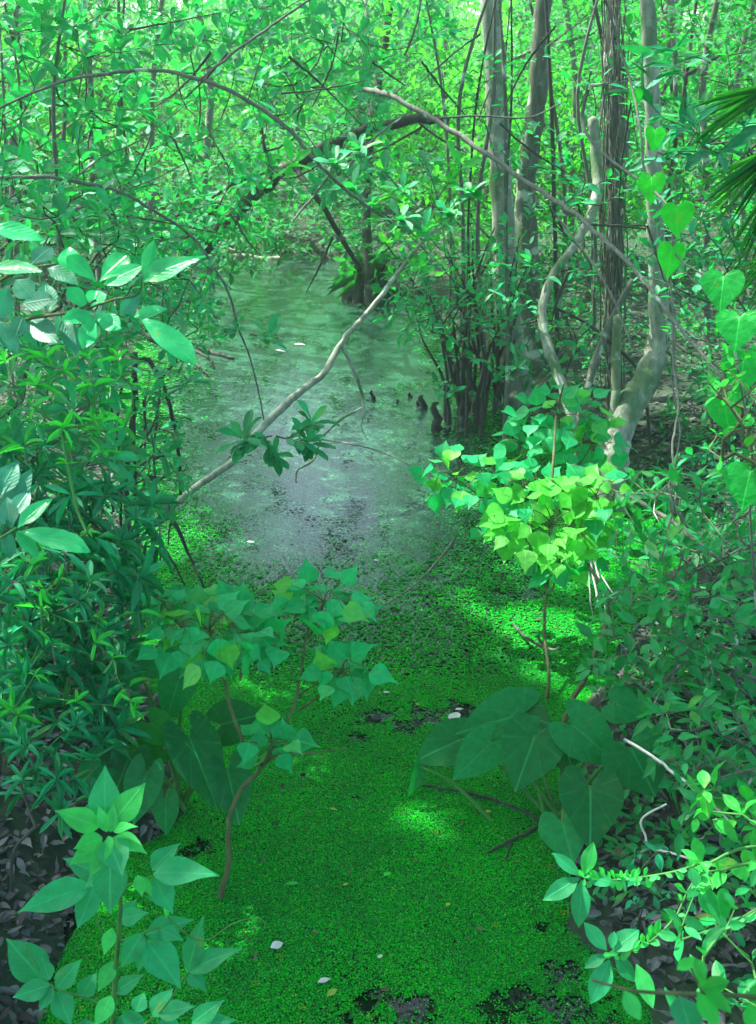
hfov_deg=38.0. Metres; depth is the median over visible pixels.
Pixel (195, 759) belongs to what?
arrow leaf plant
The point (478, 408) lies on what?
stem cluster
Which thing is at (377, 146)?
forest shrub
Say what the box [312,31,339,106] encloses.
bare twig
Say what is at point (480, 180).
slender stem
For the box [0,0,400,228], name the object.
arching branch
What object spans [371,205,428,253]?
bare twig
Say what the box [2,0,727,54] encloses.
sky
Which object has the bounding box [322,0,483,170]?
forest shrub
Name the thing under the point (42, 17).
bay shrub
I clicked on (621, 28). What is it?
slender stem
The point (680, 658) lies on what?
bank creeper
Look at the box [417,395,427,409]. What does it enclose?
cypress knee
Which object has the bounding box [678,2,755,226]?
forest shrub
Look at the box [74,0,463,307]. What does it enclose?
bay shrub
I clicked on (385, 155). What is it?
leafy sprig
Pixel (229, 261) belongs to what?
understory shrub
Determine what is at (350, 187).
leafy sprig
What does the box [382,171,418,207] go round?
leafy sprig
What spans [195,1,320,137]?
forest shrub
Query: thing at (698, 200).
bare twig
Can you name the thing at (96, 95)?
forest shrub
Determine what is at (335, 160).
leafy sprig
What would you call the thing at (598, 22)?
slender stem
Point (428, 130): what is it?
bare twig
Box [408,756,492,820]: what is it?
arrow leaf plant
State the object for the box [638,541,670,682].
vine with paired leaves
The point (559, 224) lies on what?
bare twig
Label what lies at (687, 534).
dead branch
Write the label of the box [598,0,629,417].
hanging vines
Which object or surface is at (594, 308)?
slender stem
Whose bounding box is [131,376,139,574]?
hanging root
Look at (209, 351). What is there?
sunken branch
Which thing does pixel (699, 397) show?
understory shrub
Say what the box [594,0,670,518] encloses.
tree
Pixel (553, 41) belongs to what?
bare twig
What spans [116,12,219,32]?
bare twig
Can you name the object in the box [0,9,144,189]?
forest shrub
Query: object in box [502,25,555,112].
bare twig
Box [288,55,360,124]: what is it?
bare twig
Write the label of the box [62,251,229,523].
bay shrub
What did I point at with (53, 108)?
slender stem
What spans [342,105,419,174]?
bare twig
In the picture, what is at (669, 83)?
forest shrub
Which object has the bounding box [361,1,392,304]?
tree
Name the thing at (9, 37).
forest shrub
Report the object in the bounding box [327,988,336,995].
leaf
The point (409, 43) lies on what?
bare twig
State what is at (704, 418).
understory shrub
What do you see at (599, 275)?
bare twig
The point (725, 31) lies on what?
understory shrub
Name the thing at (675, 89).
tree
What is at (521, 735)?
arrow leaf plant
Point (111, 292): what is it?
climbing vine
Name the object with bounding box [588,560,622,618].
dry roots
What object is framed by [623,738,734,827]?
broken twig
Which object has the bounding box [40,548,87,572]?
leafy sprig
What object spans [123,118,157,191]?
bare twig
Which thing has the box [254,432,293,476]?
leafy sprig
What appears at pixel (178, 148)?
bare twig
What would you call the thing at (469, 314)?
slender stem
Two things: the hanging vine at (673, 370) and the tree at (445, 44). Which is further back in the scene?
the tree at (445, 44)
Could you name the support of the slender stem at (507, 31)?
on the ground at (18, 815)
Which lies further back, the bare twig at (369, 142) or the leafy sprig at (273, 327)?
the bare twig at (369, 142)
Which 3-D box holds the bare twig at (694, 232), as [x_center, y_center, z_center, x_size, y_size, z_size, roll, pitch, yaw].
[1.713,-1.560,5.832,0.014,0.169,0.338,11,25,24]
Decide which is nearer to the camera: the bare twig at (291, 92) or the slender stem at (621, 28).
the bare twig at (291, 92)
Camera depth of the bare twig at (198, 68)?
6.70 m
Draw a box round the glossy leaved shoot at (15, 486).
[0,461,89,558]
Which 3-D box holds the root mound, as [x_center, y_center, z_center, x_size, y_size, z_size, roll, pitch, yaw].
[-0.067,-2.238,10.409,0.707,0.578,0.695,8,24,18]
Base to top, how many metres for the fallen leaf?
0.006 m
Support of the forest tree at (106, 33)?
on the ground at (18, 815)
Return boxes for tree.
[0,0,120,122]
[4,5,20,288]
[80,0,109,339]
[108,0,124,359]
[146,0,163,293]
[195,4,214,287]
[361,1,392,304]
[423,0,603,180]
[443,0,448,243]
[481,0,532,409]
[504,0,589,46]
[514,0,552,373]
[537,116,603,509]
[562,0,577,278]
[570,0,683,185]
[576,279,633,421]
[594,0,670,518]
[606,0,621,407]
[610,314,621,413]
[667,0,678,290]
[698,0,719,346]
[734,0,755,303]
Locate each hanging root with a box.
[108,344,114,512]
[115,388,122,548]
[123,351,138,558]
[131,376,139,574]
[138,357,181,494]
[138,474,204,587]
[142,400,147,496]
[153,416,160,559]
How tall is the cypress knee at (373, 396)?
0.095 m
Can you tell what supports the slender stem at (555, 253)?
on the ground at (18, 815)
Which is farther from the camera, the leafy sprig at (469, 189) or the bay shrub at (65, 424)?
the leafy sprig at (469, 189)
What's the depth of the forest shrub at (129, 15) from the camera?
29.79 m
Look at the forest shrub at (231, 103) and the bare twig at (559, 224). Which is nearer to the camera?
the bare twig at (559, 224)
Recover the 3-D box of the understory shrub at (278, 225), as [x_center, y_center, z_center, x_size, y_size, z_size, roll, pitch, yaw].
[-1.258,-3.156,11.363,2.804,1.807,5.821,0,23,0]
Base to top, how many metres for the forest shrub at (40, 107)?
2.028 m
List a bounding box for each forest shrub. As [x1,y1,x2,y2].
[0,0,102,145]
[0,0,169,218]
[0,3,47,179]
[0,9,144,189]
[0,73,86,186]
[0,102,187,282]
[1,0,220,199]
[2,38,151,152]
[94,0,177,105]
[99,0,249,163]
[110,67,205,144]
[133,79,279,196]
[164,0,335,171]
[171,0,364,203]
[172,0,333,152]
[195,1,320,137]
[246,0,465,200]
[270,0,451,217]
[305,90,407,153]
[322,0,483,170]
[341,70,485,202]
[351,85,488,213]
[380,0,690,281]
[383,24,482,166]
[400,9,477,128]
[406,9,565,199]
[429,1,514,86]
[452,3,666,202]
[481,0,639,150]
[483,0,710,200]
[505,0,755,268]
[528,15,702,160]
[596,0,695,82]
[629,61,755,205]
[638,0,755,198]
[640,0,742,156]
[677,73,755,264]
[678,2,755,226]
[684,0,754,170]
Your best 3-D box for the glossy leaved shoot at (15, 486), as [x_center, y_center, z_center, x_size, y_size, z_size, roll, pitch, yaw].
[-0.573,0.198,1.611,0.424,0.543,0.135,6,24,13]
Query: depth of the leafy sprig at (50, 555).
2.96 m
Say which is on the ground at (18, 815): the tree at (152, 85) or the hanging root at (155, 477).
the tree at (152, 85)
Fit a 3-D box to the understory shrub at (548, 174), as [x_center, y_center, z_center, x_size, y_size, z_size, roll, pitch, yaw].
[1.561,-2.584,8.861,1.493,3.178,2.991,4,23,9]
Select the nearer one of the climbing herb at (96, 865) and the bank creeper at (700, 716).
the climbing herb at (96, 865)
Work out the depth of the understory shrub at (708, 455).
4.67 m
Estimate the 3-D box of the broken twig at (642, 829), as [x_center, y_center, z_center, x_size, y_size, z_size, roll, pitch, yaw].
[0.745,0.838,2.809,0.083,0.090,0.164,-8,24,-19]
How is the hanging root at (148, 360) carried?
hanging from the bay shrub at (177, 442)
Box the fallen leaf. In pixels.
[610,848,627,856]
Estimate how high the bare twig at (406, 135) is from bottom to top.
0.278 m
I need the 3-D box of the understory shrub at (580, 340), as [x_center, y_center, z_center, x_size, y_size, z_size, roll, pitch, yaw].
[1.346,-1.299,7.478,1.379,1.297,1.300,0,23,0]
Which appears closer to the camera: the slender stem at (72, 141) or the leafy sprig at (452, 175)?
the leafy sprig at (452, 175)
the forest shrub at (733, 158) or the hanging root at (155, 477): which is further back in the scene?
the forest shrub at (733, 158)
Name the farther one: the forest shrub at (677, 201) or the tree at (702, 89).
the forest shrub at (677, 201)
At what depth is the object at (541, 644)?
4.30 m
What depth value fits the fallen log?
12.42 m
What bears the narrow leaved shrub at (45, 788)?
on the ground at (18, 815)
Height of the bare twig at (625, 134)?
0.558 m
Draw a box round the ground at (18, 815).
[0,55,755,1023]
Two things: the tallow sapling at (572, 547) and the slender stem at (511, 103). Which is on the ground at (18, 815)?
the slender stem at (511, 103)
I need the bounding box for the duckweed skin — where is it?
[40,350,690,1023]
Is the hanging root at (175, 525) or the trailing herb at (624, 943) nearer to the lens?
the trailing herb at (624, 943)
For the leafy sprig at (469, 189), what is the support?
attached to the arching branch at (479, 149)
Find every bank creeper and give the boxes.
[574,563,755,731]
[591,451,755,625]
[631,674,755,856]
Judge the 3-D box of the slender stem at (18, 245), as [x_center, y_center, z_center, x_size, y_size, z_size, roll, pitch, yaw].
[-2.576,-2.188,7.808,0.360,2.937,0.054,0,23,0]
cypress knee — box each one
[369,390,375,399]
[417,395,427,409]
[430,402,443,430]
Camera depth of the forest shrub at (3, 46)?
9.69 m
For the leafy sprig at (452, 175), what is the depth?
4.60 m
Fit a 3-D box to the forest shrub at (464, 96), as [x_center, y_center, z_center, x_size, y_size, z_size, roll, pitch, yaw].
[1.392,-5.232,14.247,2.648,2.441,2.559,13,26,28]
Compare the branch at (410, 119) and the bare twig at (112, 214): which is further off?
the branch at (410, 119)
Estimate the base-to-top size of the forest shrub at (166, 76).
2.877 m
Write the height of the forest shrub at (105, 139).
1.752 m
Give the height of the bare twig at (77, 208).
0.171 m
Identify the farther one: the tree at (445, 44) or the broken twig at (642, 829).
the tree at (445, 44)
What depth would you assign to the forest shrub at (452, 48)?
22.27 m
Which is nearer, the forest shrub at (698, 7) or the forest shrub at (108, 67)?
the forest shrub at (108, 67)
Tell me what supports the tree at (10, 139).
on the ground at (18, 815)
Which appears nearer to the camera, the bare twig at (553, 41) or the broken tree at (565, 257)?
the broken tree at (565, 257)
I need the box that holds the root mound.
[327,245,400,302]
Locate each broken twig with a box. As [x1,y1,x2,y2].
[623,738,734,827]
[640,803,687,858]
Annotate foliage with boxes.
[3,0,734,103]
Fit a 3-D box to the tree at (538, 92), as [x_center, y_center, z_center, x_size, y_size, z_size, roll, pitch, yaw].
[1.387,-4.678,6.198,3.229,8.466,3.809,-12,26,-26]
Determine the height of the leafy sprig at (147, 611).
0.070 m
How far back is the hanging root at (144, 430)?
4.51 m
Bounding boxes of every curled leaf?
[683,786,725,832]
[693,913,717,924]
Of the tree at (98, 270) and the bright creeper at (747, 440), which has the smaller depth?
the bright creeper at (747, 440)
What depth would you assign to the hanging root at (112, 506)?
4.72 m
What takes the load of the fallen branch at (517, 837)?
on the duckweed
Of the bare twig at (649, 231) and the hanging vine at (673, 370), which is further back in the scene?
the bare twig at (649, 231)
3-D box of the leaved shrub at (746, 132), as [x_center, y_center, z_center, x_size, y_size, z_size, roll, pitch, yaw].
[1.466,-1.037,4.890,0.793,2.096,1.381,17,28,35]
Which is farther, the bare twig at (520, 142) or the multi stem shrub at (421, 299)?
the multi stem shrub at (421, 299)
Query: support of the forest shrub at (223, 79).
on the ground at (18, 815)
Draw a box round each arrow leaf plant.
[78,646,258,834]
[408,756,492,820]
[414,686,667,862]
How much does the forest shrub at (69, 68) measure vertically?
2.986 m
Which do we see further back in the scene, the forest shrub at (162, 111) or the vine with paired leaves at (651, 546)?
the forest shrub at (162, 111)
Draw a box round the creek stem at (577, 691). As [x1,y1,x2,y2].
[561,563,609,768]
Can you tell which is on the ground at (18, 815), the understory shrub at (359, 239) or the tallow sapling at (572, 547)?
the understory shrub at (359, 239)
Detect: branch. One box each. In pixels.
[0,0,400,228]
[0,100,264,419]
[150,338,234,376]
[155,227,436,522]
[171,113,449,277]
[362,87,744,412]
[422,784,539,860]
[611,489,721,561]
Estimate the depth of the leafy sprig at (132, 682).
2.80 m
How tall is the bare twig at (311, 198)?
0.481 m
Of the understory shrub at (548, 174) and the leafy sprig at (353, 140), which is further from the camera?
the understory shrub at (548, 174)
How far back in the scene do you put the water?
6.14 m
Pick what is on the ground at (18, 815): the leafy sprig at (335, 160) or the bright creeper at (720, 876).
the bright creeper at (720, 876)
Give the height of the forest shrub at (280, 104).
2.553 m
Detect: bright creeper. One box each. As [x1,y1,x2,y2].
[681,760,755,894]
[700,342,755,474]
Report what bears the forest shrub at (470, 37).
on the ground at (18, 815)
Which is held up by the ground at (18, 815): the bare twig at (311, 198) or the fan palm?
the fan palm
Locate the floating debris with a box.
[79,366,630,1023]
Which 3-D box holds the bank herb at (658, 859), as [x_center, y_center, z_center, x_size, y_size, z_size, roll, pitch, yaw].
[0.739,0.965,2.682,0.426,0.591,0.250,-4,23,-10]
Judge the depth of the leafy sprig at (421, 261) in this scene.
5.47 m
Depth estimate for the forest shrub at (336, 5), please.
14.07 m
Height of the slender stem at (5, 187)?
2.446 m
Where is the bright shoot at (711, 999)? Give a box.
[591,957,755,1023]
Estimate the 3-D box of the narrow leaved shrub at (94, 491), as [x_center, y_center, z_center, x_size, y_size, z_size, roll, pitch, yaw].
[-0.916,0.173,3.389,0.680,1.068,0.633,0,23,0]
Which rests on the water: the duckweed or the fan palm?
the duckweed
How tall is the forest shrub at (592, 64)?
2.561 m
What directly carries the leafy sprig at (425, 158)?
attached to the arching branch at (479, 149)
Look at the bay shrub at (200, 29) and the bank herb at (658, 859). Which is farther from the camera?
the bay shrub at (200, 29)
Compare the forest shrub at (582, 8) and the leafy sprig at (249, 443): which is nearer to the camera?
the leafy sprig at (249, 443)
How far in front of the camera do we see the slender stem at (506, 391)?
5.88 m
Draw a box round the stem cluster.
[384,227,530,435]
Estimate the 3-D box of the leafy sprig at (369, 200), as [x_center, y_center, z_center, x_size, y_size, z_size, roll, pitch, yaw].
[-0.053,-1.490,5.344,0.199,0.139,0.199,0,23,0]
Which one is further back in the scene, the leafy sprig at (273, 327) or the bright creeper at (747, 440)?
the leafy sprig at (273, 327)
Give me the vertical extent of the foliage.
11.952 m
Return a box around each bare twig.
[59,173,147,214]
[111,213,221,234]
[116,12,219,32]
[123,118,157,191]
[142,52,211,116]
[160,207,243,216]
[160,236,231,289]
[169,132,194,189]
[184,52,227,99]
[234,217,260,255]
[281,80,366,94]
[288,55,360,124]
[291,123,354,221]
[306,236,333,292]
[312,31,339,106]
[316,126,421,169]
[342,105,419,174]
[371,60,404,85]
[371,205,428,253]
[404,0,420,55]
[419,123,465,152]
[420,33,480,82]
[420,60,464,114]
[476,89,489,120]
[499,123,568,173]
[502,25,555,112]
[547,14,594,47]
[551,209,634,348]
[555,218,597,277]
[579,68,592,107]
[588,61,689,86]
[591,224,691,235]
[618,102,631,217]
[646,224,668,295]
[691,201,707,238]
[695,199,746,207]
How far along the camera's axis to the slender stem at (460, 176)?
6.41 m
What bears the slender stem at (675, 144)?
on the ground at (18, 815)
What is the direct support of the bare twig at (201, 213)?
attached to the bay shrub at (200, 29)
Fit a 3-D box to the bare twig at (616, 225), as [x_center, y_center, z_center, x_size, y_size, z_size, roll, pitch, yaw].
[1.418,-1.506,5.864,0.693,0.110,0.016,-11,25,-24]
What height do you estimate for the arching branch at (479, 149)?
0.869 m
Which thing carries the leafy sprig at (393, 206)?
attached to the arching branch at (479, 149)
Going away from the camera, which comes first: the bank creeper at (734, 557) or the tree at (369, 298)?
the bank creeper at (734, 557)
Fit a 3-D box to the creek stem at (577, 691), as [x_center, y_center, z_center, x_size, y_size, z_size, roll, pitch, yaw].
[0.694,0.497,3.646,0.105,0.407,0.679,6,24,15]
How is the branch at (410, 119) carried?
on the bay shrub at (315, 28)
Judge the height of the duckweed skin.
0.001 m
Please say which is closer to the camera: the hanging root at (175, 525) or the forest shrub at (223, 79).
the hanging root at (175, 525)
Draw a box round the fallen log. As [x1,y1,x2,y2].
[216,245,307,259]
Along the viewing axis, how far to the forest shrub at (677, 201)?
13.74 m
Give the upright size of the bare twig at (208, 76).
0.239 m
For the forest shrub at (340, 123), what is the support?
on the ground at (18, 815)
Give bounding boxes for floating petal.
[271,941,282,948]
[286,881,298,884]
[318,977,329,982]
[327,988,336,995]
[448,712,460,718]
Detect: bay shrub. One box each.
[0,0,188,256]
[0,132,192,418]
[0,305,174,535]
[0,345,147,734]
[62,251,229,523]
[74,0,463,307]
[91,0,295,373]
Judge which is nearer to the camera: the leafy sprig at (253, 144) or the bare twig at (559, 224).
the leafy sprig at (253, 144)
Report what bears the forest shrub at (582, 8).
on the ground at (18, 815)
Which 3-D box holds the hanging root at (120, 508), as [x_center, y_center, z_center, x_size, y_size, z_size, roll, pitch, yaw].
[-1.022,-0.165,4.382,0.084,0.721,0.019,0,23,0]
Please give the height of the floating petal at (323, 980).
0.004 m
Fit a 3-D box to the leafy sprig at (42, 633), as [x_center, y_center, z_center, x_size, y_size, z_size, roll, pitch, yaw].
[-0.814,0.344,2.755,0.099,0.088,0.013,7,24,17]
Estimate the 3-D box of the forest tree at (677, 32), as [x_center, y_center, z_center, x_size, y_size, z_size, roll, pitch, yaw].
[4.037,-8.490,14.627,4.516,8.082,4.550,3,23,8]
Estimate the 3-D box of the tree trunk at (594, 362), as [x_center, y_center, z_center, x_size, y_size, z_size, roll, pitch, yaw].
[1.139,-0.488,5.781,0.370,1.443,0.102,-19,29,-37]
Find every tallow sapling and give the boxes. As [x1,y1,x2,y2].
[135,556,397,898]
[407,382,637,700]
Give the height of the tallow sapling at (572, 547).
0.959 m
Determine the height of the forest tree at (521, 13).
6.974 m
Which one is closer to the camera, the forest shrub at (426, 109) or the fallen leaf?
the fallen leaf
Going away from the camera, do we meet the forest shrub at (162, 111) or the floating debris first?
the floating debris
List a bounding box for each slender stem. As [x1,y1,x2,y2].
[0,27,15,394]
[4,3,22,407]
[12,2,26,316]
[51,0,70,411]
[61,18,66,316]
[67,4,99,380]
[120,0,132,332]
[425,0,452,377]
[456,0,487,385]
[464,0,496,434]
[475,0,496,402]
[498,0,509,439]
[502,0,512,426]
[505,3,509,59]
[528,0,566,343]
[544,0,559,358]
[576,0,598,346]
[591,0,603,300]
[592,0,605,62]
[618,0,627,298]
[665,0,697,241]
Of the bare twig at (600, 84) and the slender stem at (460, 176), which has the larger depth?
the slender stem at (460, 176)
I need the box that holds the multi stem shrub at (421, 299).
[370,212,530,420]
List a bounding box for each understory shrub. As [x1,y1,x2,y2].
[54,199,230,332]
[91,151,268,267]
[156,111,392,285]
[332,155,457,282]
[365,0,524,292]
[462,45,651,445]
[471,0,647,335]
[482,236,649,404]
[621,0,755,199]
[633,188,755,520]
[653,297,755,446]
[665,145,755,402]
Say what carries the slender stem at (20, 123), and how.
on the ground at (18, 815)
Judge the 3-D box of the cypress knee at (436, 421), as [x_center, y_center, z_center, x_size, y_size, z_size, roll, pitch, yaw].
[0.363,-0.585,6.856,0.081,0.212,0.080,12,26,26]
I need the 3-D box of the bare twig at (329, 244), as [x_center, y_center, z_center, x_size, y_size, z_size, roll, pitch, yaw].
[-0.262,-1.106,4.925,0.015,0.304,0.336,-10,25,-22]
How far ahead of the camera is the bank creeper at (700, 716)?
2.93 m
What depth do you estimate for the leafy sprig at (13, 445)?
2.96 m
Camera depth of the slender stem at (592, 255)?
8.31 m
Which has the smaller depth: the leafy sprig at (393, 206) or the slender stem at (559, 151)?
the leafy sprig at (393, 206)
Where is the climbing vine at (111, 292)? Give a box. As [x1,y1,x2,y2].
[100,261,113,398]
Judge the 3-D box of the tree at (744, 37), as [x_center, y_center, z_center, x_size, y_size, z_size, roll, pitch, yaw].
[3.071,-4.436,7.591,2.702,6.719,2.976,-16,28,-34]
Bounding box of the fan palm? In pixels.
[688,86,755,310]
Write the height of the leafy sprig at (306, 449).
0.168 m
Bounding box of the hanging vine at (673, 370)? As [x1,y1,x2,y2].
[660,276,688,559]
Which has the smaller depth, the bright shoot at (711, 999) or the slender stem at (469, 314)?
the bright shoot at (711, 999)
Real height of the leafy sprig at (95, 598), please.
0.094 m
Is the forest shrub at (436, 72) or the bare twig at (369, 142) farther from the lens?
the forest shrub at (436, 72)
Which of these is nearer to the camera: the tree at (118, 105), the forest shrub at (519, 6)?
the tree at (118, 105)
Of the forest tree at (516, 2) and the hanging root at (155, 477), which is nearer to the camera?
the hanging root at (155, 477)
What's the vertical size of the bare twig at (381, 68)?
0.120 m
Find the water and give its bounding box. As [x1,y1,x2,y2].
[53,259,690,1023]
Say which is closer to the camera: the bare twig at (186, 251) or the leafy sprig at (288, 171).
the leafy sprig at (288, 171)
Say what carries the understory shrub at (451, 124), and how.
on the ground at (18, 815)
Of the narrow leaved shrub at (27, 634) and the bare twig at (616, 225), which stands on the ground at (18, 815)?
the narrow leaved shrub at (27, 634)
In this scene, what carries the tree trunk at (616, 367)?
on the ground at (18, 815)
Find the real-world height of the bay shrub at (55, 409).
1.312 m
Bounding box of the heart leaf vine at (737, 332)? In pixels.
[580,0,755,919]
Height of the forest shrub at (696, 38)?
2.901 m
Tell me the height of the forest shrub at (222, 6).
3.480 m
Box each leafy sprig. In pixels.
[0,426,43,464]
[29,545,70,572]
[37,630,71,664]
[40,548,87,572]
[53,571,115,610]
[114,677,146,706]
[120,609,161,632]
[215,310,245,338]
[215,409,271,464]
[228,134,272,171]
[249,314,286,349]
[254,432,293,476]
[264,137,310,188]
[276,417,335,461]
[288,400,339,438]
[313,145,350,179]
[329,166,368,201]
[337,132,382,167]
[347,192,387,215]
[366,149,401,187]
[381,198,420,235]
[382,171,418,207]
[405,206,438,247]
[406,150,443,199]
[406,252,433,275]
[432,140,482,199]
[432,197,462,227]
[451,181,487,207]
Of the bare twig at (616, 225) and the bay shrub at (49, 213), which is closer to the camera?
the bay shrub at (49, 213)
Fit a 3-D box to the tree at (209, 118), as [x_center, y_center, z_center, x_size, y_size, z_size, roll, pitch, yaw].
[-2.507,-5.377,9.724,2.406,7.023,2.686,0,23,0]
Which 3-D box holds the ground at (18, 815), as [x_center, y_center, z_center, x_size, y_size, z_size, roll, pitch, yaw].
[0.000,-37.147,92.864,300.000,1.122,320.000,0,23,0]
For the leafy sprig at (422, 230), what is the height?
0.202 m
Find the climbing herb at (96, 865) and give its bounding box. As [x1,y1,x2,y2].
[6,765,264,1023]
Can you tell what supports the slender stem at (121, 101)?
on the ground at (18, 815)
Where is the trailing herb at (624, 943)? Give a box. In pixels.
[543,842,755,1007]
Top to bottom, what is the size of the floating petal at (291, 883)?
0.006 m
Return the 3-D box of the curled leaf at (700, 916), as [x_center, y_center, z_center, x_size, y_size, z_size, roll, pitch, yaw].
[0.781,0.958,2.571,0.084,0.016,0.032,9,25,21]
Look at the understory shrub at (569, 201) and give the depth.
5.74 m
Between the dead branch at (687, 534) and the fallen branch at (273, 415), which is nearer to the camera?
the dead branch at (687, 534)
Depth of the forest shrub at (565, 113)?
13.61 m
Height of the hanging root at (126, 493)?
0.908 m
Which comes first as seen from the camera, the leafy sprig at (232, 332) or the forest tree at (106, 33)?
the leafy sprig at (232, 332)
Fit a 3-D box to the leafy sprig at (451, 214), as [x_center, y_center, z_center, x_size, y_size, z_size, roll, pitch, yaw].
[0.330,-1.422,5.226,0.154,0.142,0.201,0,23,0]
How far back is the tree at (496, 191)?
6.82 m
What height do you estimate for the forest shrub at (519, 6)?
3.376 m
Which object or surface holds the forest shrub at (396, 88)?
on the ground at (18, 815)
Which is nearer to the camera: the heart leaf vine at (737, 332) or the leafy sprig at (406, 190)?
the heart leaf vine at (737, 332)
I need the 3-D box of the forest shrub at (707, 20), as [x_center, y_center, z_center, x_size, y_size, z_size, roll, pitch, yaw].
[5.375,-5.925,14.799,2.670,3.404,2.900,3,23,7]
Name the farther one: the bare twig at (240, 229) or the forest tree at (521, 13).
the forest tree at (521, 13)
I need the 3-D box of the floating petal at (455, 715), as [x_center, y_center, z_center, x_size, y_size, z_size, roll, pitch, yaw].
[0.271,0.725,3.891,0.050,0.010,0.057,-8,24,-18]
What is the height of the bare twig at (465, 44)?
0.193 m
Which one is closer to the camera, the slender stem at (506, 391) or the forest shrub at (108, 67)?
the slender stem at (506, 391)
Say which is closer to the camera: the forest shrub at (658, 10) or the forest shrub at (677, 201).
the forest shrub at (677, 201)
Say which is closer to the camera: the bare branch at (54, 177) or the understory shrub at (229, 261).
the bare branch at (54, 177)
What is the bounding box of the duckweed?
[38,261,689,1023]
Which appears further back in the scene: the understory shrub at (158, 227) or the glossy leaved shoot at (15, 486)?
the understory shrub at (158, 227)
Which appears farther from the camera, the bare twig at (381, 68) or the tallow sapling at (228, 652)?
the bare twig at (381, 68)
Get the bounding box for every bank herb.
[622,841,755,974]
[657,867,755,1013]
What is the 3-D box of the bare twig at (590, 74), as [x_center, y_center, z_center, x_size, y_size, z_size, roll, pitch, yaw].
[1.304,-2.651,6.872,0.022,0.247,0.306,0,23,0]
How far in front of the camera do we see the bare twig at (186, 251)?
6.67 m
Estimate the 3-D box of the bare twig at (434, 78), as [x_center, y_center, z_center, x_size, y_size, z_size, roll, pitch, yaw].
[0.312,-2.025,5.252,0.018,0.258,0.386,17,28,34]
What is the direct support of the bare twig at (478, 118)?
attached to the tree at (496, 191)
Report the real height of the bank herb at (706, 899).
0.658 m
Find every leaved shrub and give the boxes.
[0,221,205,364]
[0,421,181,698]
[0,517,168,772]
[0,699,131,891]
[601,20,755,301]
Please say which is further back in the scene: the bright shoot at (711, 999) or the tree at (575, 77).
the tree at (575, 77)
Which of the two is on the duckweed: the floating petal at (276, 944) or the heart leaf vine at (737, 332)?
the floating petal at (276, 944)
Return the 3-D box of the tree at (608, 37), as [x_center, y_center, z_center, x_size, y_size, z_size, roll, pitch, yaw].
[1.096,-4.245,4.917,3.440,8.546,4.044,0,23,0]
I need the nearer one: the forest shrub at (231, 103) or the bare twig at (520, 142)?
the bare twig at (520, 142)
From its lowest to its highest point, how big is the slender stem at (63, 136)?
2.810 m
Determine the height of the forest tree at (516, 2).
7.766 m
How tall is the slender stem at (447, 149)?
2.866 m
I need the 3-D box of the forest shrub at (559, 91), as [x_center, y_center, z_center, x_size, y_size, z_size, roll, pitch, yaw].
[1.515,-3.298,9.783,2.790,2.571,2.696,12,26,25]

